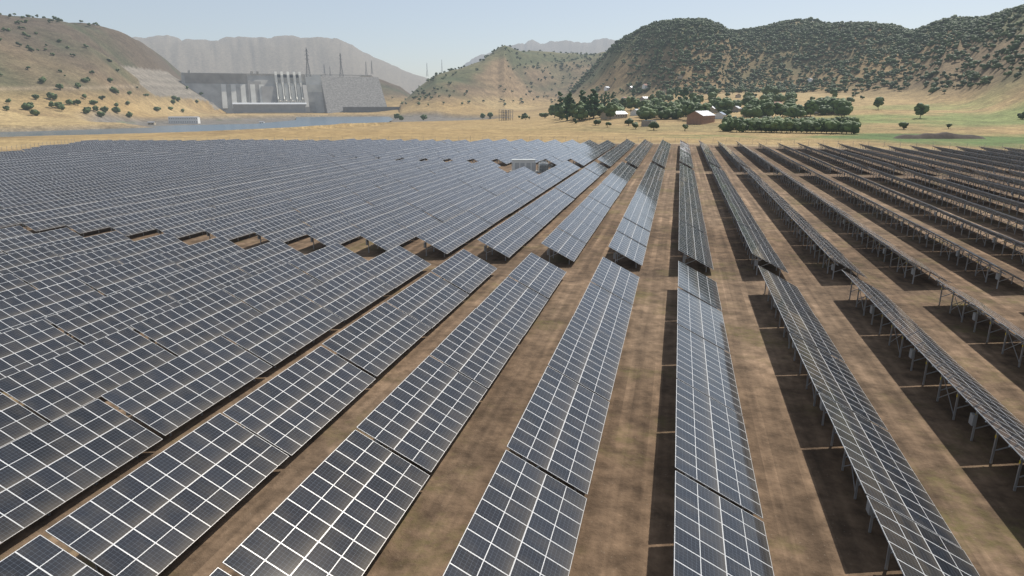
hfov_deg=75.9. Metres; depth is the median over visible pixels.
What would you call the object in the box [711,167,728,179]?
solar panel array
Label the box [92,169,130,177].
solar panel array
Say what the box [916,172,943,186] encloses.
solar panel array
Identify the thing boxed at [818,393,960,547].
solar panel array
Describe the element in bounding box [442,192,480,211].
solar panel array
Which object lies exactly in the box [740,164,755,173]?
solar panel array
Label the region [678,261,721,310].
solar panel array
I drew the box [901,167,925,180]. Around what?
solar panel array
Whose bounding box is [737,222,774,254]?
solar panel array
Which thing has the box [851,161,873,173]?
solar panel array
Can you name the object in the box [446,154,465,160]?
solar panel array
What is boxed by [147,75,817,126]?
buildings
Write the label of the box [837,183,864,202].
solar panel array
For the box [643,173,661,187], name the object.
solar panel array
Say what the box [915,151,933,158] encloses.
solar panel array
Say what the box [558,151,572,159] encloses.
solar panel array
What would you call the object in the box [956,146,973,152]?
solar panel array
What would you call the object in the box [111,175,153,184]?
solar panel array
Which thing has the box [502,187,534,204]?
solar panel array
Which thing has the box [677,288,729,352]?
solar panel array
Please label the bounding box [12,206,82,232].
solar panel array
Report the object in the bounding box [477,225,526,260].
solar panel array
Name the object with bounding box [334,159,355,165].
solar panel array
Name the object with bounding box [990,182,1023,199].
solar panel array
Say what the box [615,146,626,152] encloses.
solar panel array
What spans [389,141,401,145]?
solar panel
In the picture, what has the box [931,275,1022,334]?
solar panel array
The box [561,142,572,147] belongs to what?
solar panel array
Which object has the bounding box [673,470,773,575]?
solar panel array
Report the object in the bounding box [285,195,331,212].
solar panel array
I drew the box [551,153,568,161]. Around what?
solar panel array
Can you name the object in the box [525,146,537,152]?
solar panel array
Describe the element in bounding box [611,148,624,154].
solar panel array
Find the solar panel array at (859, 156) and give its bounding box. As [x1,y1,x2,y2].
[855,154,871,164]
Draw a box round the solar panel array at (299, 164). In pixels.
[287,161,316,168]
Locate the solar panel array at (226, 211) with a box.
[201,202,256,220]
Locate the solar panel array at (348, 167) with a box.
[341,163,364,172]
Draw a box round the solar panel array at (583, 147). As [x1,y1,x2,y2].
[576,144,588,150]
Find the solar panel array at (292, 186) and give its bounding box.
[274,180,311,191]
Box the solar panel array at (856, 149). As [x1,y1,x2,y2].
[850,146,863,153]
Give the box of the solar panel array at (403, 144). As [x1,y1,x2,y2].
[396,143,408,146]
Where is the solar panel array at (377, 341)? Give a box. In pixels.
[322,302,430,377]
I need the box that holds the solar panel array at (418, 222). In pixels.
[393,209,442,237]
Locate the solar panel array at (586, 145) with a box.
[581,142,592,148]
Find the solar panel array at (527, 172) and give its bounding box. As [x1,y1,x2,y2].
[515,167,538,178]
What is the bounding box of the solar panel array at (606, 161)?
[598,157,613,165]
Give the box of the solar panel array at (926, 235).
[901,216,947,246]
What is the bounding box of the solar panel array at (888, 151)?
[880,148,897,156]
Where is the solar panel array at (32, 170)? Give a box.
[12,167,52,174]
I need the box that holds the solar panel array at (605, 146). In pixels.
[600,143,610,150]
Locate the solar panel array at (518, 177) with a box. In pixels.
[504,170,529,183]
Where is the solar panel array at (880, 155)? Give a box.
[873,152,889,161]
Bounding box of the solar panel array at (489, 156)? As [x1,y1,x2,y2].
[480,152,495,160]
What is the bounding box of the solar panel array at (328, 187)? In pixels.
[310,181,351,193]
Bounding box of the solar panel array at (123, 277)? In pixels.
[78,254,185,295]
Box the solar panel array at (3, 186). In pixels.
[0,184,10,188]
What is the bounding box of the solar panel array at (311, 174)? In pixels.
[297,170,326,178]
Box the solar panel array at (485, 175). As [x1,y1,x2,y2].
[472,169,496,181]
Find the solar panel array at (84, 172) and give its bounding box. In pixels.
[65,169,104,175]
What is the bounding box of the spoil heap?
[894,132,985,138]
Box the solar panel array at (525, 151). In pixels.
[519,148,531,154]
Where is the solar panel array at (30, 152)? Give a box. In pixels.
[12,151,40,153]
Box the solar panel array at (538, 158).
[528,153,543,161]
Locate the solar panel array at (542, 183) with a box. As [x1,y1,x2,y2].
[528,175,553,190]
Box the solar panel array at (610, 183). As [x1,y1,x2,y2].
[601,177,623,192]
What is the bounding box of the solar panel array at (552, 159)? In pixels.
[545,156,562,164]
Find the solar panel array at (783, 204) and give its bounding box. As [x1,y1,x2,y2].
[769,194,798,214]
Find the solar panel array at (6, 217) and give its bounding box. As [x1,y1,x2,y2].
[0,204,43,227]
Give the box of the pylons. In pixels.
[304,48,442,76]
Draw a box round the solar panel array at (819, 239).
[798,224,843,257]
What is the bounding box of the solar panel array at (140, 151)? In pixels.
[128,149,150,153]
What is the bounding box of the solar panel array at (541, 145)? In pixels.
[538,143,548,148]
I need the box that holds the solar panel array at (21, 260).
[0,247,61,279]
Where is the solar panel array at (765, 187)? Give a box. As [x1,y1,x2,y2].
[756,181,780,198]
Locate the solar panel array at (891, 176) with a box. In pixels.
[878,170,905,185]
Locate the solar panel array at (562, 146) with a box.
[557,144,567,149]
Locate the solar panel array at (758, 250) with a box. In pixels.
[744,236,787,275]
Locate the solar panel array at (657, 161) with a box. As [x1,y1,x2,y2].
[652,157,665,166]
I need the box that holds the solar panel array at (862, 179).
[855,175,878,189]
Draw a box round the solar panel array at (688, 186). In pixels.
[679,179,698,194]
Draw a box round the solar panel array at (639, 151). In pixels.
[634,148,645,155]
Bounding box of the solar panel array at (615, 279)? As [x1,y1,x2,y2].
[591,257,638,304]
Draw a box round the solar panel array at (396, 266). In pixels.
[358,245,430,290]
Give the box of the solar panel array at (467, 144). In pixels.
[460,142,471,145]
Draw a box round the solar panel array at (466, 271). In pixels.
[432,249,496,293]
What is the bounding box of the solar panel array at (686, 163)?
[680,158,693,167]
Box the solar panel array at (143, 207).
[115,199,173,215]
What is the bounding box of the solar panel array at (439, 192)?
[422,184,456,199]
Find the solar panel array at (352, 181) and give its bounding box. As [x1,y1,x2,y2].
[336,176,373,187]
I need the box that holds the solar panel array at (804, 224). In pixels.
[786,212,823,239]
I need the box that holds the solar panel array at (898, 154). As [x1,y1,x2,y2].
[889,150,905,158]
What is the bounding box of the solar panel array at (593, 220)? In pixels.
[570,205,602,229]
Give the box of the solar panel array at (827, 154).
[822,151,838,159]
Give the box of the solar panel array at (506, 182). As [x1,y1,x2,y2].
[492,175,519,189]
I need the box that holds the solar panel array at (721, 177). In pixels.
[713,171,731,185]
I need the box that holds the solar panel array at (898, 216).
[882,206,923,232]
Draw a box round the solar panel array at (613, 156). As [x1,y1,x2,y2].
[605,152,618,160]
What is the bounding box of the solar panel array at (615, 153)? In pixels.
[609,150,621,157]
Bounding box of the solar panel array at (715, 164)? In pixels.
[708,159,721,170]
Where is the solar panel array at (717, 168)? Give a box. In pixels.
[710,164,725,175]
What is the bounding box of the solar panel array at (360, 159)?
[351,156,370,165]
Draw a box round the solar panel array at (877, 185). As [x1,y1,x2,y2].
[867,179,893,196]
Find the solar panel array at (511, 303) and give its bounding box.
[476,277,547,334]
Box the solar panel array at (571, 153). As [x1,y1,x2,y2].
[563,149,576,156]
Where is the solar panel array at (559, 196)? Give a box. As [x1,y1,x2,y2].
[545,188,573,205]
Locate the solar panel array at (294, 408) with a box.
[223,346,374,455]
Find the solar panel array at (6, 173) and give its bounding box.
[0,171,13,175]
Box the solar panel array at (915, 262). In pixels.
[883,242,950,284]
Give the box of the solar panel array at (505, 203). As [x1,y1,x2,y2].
[487,194,522,213]
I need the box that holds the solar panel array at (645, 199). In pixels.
[633,191,656,209]
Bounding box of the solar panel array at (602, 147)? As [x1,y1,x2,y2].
[597,144,608,152]
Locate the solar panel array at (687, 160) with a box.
[680,155,692,164]
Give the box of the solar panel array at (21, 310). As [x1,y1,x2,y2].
[0,279,104,332]
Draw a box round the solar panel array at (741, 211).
[728,201,756,223]
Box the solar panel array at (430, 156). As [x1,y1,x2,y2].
[423,153,443,160]
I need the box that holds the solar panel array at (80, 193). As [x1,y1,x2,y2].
[53,188,107,199]
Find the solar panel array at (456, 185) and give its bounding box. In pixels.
[441,179,472,192]
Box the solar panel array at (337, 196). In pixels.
[318,188,362,203]
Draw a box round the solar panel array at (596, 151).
[590,148,602,154]
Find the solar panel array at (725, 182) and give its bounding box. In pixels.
[715,175,734,189]
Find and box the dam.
[181,70,399,112]
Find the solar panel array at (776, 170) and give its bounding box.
[772,165,789,177]
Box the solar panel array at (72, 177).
[52,173,95,182]
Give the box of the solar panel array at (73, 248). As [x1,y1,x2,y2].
[45,231,133,258]
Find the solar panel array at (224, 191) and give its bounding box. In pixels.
[205,185,248,196]
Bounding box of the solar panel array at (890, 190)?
[880,185,912,203]
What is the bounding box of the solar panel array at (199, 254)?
[161,236,244,269]
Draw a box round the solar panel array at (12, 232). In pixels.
[0,226,32,250]
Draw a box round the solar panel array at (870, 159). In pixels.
[863,156,881,166]
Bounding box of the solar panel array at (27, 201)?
[0,194,60,209]
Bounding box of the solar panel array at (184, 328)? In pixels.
[130,289,260,355]
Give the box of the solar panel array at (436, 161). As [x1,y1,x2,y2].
[427,158,444,166]
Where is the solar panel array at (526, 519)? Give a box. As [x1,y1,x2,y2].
[443,450,586,575]
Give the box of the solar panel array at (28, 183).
[6,178,55,188]
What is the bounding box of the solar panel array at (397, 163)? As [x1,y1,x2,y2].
[385,160,407,167]
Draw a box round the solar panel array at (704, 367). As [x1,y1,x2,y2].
[676,324,741,414]
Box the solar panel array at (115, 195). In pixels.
[89,189,141,201]
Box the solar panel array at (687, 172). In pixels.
[680,167,694,177]
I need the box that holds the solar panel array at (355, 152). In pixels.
[346,149,364,158]
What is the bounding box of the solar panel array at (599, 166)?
[591,161,607,171]
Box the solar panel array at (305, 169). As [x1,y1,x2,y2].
[292,166,322,172]
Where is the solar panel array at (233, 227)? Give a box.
[197,213,261,240]
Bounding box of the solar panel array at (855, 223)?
[844,215,888,244]
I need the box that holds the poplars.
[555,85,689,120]
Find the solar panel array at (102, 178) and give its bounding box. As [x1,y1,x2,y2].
[81,174,123,183]
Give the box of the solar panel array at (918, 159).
[909,155,929,163]
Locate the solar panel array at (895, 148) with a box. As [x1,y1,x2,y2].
[887,145,902,152]
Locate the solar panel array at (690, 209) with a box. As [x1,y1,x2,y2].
[679,199,703,220]
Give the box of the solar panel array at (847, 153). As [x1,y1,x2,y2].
[841,150,856,157]
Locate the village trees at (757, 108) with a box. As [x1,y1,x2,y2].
[21,76,929,133]
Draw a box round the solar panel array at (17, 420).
[0,392,47,447]
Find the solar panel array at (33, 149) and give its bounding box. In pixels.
[22,148,47,151]
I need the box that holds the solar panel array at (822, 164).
[815,158,831,169]
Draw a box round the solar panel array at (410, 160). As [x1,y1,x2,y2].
[401,157,419,165]
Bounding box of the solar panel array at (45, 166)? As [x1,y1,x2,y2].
[26,163,64,169]
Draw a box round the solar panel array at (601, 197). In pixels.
[588,189,614,207]
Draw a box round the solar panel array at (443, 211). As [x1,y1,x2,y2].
[420,200,463,221]
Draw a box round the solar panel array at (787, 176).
[783,173,803,188]
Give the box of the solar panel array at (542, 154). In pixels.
[534,151,548,160]
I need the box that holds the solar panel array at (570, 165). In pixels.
[561,161,579,170]
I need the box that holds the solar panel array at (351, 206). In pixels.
[329,197,374,215]
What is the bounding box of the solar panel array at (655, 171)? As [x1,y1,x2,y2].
[648,166,663,177]
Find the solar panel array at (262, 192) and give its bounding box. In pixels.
[242,186,283,199]
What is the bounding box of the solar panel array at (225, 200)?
[203,192,252,207]
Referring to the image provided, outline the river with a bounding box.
[0,117,392,136]
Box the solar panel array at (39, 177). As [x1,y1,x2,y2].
[23,173,67,181]
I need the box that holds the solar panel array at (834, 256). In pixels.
[812,239,866,278]
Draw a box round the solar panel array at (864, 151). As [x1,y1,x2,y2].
[857,148,873,155]
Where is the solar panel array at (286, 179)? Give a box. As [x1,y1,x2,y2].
[271,174,306,183]
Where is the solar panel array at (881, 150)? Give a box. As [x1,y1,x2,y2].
[872,146,887,154]
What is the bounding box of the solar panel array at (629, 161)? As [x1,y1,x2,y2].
[624,157,638,166]
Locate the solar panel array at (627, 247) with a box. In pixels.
[608,231,645,266]
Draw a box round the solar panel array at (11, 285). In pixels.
[0,273,35,299]
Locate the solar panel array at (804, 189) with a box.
[796,182,819,200]
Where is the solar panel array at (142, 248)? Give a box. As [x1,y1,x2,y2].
[101,233,188,263]
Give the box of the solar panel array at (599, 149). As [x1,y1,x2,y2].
[593,146,605,154]
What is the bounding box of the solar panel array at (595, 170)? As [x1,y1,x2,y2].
[584,164,603,175]
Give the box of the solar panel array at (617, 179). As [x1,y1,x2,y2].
[607,172,627,186]
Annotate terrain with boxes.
[0,12,1023,575]
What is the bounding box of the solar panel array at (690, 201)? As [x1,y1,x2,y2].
[679,191,701,210]
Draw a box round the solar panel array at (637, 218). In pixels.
[623,206,652,230]
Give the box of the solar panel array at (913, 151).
[905,149,922,155]
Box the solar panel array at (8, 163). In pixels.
[0,162,17,166]
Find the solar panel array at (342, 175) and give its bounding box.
[328,171,356,180]
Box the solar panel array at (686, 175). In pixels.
[680,170,696,182]
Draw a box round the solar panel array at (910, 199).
[895,191,933,212]
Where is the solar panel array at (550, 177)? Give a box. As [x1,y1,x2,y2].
[538,171,561,184]
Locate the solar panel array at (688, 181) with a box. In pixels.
[680,175,697,188]
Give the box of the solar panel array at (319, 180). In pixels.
[303,175,339,185]
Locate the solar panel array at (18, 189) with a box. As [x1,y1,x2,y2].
[0,185,40,197]
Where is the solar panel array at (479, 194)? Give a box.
[463,185,495,202]
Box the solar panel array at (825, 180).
[819,174,839,189]
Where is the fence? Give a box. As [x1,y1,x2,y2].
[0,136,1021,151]
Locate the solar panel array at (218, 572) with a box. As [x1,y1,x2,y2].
[210,567,230,575]
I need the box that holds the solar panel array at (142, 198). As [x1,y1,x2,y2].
[125,190,177,203]
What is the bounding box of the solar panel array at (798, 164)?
[793,161,808,172]
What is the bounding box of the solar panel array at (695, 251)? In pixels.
[679,234,713,270]
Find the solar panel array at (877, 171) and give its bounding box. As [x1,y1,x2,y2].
[869,167,891,180]
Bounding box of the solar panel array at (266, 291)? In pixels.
[223,263,322,312]
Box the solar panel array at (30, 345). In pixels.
[0,320,82,378]
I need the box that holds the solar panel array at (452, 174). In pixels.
[440,169,465,179]
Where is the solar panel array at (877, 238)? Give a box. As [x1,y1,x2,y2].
[861,227,910,261]
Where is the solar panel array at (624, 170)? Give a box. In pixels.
[616,165,632,176]
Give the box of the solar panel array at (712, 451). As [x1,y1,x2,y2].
[675,379,762,518]
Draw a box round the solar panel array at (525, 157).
[519,155,537,162]
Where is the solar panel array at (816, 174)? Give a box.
[811,170,829,183]
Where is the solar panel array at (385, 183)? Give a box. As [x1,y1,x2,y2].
[371,177,401,189]
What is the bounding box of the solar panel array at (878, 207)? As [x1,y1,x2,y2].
[867,199,898,220]
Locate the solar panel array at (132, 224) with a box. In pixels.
[102,210,168,238]
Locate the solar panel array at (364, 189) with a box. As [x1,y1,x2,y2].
[346,182,381,200]
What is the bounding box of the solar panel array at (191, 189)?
[170,184,213,195]
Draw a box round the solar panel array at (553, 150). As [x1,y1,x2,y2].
[546,147,559,153]
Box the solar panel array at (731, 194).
[720,186,743,205]
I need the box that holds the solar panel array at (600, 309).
[574,282,632,343]
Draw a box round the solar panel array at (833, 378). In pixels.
[789,333,887,429]
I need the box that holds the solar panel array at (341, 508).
[222,430,429,575]
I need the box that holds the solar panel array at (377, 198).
[358,190,398,205]
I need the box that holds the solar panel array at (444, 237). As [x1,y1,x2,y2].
[416,222,471,256]
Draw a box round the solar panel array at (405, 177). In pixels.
[390,172,418,183]
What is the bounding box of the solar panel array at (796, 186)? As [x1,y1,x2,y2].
[790,178,813,192]
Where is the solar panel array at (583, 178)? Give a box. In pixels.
[572,172,593,184]
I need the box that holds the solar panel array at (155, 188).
[134,182,180,193]
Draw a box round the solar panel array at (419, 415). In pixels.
[356,356,486,471]
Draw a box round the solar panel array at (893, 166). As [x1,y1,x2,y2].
[883,162,906,174]
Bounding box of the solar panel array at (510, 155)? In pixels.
[503,152,519,158]
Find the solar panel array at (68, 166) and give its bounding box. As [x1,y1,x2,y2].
[50,164,86,170]
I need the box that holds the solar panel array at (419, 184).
[406,178,435,190]
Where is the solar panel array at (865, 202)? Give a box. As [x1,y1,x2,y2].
[852,191,881,211]
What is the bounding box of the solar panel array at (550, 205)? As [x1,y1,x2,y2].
[533,195,565,215]
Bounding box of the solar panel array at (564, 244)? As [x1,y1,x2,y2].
[541,228,584,263]
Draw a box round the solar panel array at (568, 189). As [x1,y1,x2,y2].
[555,182,581,197]
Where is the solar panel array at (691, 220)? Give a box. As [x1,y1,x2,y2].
[679,208,706,233]
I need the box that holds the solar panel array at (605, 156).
[601,154,615,162]
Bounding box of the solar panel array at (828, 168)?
[824,162,841,172]
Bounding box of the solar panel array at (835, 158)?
[828,153,845,161]
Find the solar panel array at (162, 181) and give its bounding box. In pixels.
[142,176,183,185]
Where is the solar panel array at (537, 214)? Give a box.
[518,203,554,226]
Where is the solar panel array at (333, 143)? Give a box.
[325,142,339,144]
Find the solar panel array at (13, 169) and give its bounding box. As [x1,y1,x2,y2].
[0,166,27,173]
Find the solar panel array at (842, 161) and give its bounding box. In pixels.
[836,156,853,166]
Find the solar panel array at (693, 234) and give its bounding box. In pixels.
[679,220,709,249]
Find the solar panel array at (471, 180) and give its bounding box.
[457,174,484,186]
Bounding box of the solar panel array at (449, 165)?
[439,161,460,169]
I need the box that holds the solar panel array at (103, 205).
[74,197,134,212]
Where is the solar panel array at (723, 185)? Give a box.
[717,180,738,195]
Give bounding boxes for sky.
[0,0,1023,78]
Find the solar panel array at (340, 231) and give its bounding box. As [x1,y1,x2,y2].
[302,218,363,249]
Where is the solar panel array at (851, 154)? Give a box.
[848,152,864,161]
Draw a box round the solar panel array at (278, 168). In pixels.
[264,165,293,171]
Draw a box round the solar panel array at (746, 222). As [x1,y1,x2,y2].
[732,210,765,238]
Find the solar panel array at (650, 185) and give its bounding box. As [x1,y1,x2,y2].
[640,178,659,193]
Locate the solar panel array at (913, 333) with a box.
[871,300,968,373]
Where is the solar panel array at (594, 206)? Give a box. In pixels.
[580,196,609,217]
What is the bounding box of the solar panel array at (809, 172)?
[803,166,816,178]
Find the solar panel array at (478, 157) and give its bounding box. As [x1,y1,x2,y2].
[469,154,486,161]
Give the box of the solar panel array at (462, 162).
[452,158,471,166]
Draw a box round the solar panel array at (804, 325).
[771,293,844,361]
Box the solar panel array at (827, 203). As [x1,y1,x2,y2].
[815,195,850,218]
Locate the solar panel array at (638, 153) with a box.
[632,150,644,157]
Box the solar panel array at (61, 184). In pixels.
[37,180,86,188]
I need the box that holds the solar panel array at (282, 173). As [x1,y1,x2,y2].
[267,169,297,177]
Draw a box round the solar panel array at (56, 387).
[0,327,175,421]
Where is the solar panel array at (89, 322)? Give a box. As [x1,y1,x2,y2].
[45,283,181,343]
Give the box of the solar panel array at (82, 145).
[71,144,93,146]
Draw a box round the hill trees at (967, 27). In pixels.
[0,4,1023,130]
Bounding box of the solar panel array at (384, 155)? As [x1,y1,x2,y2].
[375,152,398,160]
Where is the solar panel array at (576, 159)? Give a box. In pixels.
[571,156,587,165]
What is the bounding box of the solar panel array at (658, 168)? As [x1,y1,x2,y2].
[649,162,664,172]
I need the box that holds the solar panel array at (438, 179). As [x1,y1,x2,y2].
[424,173,451,184]
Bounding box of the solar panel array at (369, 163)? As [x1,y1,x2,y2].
[358,159,381,166]
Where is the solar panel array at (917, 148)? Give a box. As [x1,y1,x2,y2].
[910,145,925,152]
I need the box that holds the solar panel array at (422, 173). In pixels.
[409,168,433,177]
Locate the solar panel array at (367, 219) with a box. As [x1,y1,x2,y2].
[342,207,392,230]
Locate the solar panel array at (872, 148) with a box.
[866,145,879,152]
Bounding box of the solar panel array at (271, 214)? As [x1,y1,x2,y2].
[246,204,299,223]
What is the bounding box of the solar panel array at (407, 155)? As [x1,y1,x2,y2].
[398,153,421,159]
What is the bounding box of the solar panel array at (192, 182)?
[173,177,213,187]
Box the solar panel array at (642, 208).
[629,198,654,219]
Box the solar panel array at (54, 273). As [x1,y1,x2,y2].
[12,250,121,288]
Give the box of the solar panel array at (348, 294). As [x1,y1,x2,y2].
[302,267,393,322]
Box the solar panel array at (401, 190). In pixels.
[383,183,417,200]
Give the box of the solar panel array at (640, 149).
[636,146,646,153]
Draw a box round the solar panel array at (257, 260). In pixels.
[223,240,303,275]
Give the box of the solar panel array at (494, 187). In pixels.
[478,180,508,195]
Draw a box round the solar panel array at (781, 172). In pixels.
[777,169,795,182]
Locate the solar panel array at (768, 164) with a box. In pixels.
[763,159,780,169]
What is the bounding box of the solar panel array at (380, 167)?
[368,163,391,171]
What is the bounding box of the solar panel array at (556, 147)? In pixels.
[552,145,563,151]
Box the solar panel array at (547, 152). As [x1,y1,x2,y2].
[540,148,554,155]
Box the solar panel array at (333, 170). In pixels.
[320,166,346,174]
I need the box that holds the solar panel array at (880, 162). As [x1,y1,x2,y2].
[873,159,892,169]
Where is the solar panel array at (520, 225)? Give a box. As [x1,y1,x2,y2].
[500,213,542,240]
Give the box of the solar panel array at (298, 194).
[279,187,320,200]
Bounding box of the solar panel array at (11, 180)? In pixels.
[0,177,26,186]
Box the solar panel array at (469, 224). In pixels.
[445,211,491,240]
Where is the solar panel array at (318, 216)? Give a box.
[293,205,345,227]
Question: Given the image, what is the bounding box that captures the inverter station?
[509,159,552,172]
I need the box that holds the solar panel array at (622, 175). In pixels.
[612,168,630,180]
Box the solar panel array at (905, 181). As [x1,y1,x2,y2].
[892,175,921,190]
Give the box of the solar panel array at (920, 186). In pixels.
[906,180,937,197]
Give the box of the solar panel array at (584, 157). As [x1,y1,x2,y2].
[576,153,591,163]
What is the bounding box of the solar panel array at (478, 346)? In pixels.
[430,308,523,387]
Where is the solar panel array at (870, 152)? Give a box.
[865,150,880,158]
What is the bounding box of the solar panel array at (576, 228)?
[558,215,594,242]
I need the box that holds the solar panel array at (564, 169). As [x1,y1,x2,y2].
[555,164,574,174]
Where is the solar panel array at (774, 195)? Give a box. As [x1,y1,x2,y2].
[763,187,790,205]
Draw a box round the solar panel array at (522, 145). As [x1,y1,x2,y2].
[517,143,528,147]
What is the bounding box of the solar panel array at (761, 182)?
[752,177,774,192]
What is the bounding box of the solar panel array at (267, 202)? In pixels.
[244,194,291,209]
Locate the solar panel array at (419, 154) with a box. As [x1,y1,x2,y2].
[412,151,426,160]
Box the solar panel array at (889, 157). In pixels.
[881,154,900,163]
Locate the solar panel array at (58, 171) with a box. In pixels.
[38,168,78,174]
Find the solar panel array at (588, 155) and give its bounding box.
[581,151,595,159]
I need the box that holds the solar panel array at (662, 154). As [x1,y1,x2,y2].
[656,151,667,158]
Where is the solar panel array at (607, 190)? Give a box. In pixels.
[596,183,619,199]
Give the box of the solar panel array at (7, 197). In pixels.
[0,193,24,208]
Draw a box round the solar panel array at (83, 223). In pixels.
[55,208,125,235]
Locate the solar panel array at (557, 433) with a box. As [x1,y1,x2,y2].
[507,366,608,494]
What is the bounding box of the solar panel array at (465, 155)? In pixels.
[457,152,472,160]
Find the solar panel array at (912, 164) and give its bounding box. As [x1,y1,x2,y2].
[901,159,925,171]
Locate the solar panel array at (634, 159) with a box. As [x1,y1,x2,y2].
[627,154,640,164]
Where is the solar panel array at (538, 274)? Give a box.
[508,253,565,297]
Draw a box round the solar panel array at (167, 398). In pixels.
[101,336,271,435]
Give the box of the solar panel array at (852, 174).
[845,170,868,184]
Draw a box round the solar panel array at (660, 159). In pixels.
[654,155,666,163]
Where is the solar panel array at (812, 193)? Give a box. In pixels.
[805,188,835,208]
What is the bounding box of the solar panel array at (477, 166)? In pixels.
[468,162,487,170]
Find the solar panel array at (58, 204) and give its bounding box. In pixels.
[35,195,97,211]
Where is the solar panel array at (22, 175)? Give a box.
[0,172,40,180]
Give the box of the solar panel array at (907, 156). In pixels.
[898,152,917,160]
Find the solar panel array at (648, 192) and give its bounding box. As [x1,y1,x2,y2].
[637,184,658,200]
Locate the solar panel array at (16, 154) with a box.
[1,153,29,155]
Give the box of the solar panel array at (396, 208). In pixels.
[373,198,417,218]
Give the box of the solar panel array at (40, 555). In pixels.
[0,535,102,575]
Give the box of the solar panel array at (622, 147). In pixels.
[617,145,628,150]
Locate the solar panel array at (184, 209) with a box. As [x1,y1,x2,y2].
[157,201,213,217]
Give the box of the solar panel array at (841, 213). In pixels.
[828,204,867,230]
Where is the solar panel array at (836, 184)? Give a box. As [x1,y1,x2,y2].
[828,179,850,195]
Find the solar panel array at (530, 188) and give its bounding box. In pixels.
[516,181,544,197]
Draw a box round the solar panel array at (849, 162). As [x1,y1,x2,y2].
[843,158,862,168]
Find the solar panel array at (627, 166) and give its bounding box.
[619,161,635,172]
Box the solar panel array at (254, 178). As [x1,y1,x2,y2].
[239,173,272,182]
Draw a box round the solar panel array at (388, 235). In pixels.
[358,220,417,252]
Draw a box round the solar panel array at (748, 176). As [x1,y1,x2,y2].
[743,167,762,179]
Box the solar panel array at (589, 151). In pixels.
[586,149,599,157]
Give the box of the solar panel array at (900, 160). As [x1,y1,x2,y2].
[892,157,910,166]
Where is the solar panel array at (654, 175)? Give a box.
[646,170,662,181]
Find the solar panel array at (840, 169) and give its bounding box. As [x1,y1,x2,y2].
[835,166,856,178]
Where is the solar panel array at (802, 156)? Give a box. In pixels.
[798,151,809,159]
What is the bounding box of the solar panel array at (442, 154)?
[433,151,449,160]
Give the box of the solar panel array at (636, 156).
[630,152,642,160]
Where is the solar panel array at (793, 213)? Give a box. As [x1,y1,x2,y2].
[777,202,811,227]
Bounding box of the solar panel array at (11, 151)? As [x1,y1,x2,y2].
[0,150,23,152]
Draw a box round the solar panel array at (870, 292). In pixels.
[842,270,916,324]
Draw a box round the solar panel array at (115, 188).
[101,181,147,192]
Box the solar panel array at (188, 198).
[164,191,213,205]
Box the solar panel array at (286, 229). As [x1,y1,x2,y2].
[249,216,311,244]
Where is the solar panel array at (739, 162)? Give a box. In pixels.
[735,159,750,170]
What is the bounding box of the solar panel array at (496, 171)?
[484,166,506,176]
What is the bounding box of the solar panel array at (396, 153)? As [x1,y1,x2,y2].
[389,150,406,159]
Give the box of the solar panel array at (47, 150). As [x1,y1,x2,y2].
[39,148,63,151]
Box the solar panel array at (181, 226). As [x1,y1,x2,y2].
[148,212,213,237]
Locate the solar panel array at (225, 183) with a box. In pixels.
[206,178,244,188]
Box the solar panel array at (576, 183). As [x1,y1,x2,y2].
[564,176,588,191]
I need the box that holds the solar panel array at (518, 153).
[511,150,527,156]
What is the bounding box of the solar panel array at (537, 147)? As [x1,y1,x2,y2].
[531,145,542,150]
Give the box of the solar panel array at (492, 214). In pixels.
[468,201,508,226]
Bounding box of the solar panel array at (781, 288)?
[758,266,815,317]
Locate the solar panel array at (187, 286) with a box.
[148,259,251,303]
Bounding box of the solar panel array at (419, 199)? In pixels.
[400,190,438,209]
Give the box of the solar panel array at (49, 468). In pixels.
[0,399,162,543]
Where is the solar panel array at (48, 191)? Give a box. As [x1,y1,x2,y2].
[18,186,74,198]
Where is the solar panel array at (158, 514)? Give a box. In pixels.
[45,413,288,575]
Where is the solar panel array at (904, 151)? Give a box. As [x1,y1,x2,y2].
[896,147,912,153]
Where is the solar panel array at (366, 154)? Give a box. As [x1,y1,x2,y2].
[353,152,377,159]
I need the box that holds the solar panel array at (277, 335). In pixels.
[222,295,343,367]
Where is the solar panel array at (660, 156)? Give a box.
[655,153,666,160]
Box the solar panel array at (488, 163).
[479,159,499,167]
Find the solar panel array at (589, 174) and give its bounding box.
[579,168,598,180]
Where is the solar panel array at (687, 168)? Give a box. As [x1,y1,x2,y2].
[680,163,694,173]
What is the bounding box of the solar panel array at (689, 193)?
[679,185,700,202]
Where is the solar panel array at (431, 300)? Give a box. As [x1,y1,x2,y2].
[387,272,468,327]
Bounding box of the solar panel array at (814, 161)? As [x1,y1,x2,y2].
[808,155,825,165]
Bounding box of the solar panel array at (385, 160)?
[375,157,395,162]
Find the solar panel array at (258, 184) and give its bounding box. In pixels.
[240,179,278,189]
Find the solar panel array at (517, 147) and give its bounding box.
[511,145,523,149]
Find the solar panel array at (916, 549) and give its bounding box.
[866,495,979,575]
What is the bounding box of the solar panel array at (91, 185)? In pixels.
[68,181,116,190]
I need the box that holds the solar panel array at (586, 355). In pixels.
[548,316,622,400]
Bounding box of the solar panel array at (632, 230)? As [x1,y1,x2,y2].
[617,217,649,246]
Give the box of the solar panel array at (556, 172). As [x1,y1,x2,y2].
[547,167,568,178]
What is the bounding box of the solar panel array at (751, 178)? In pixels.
[748,172,767,186]
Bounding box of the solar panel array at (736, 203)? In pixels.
[724,193,749,214]
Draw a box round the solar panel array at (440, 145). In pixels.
[434,143,445,147]
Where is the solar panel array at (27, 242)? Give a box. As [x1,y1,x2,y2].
[0,228,82,254]
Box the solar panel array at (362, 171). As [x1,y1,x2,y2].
[349,167,375,175]
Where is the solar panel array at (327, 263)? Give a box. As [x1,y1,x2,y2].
[289,243,367,282]
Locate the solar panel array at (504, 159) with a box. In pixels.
[495,154,511,163]

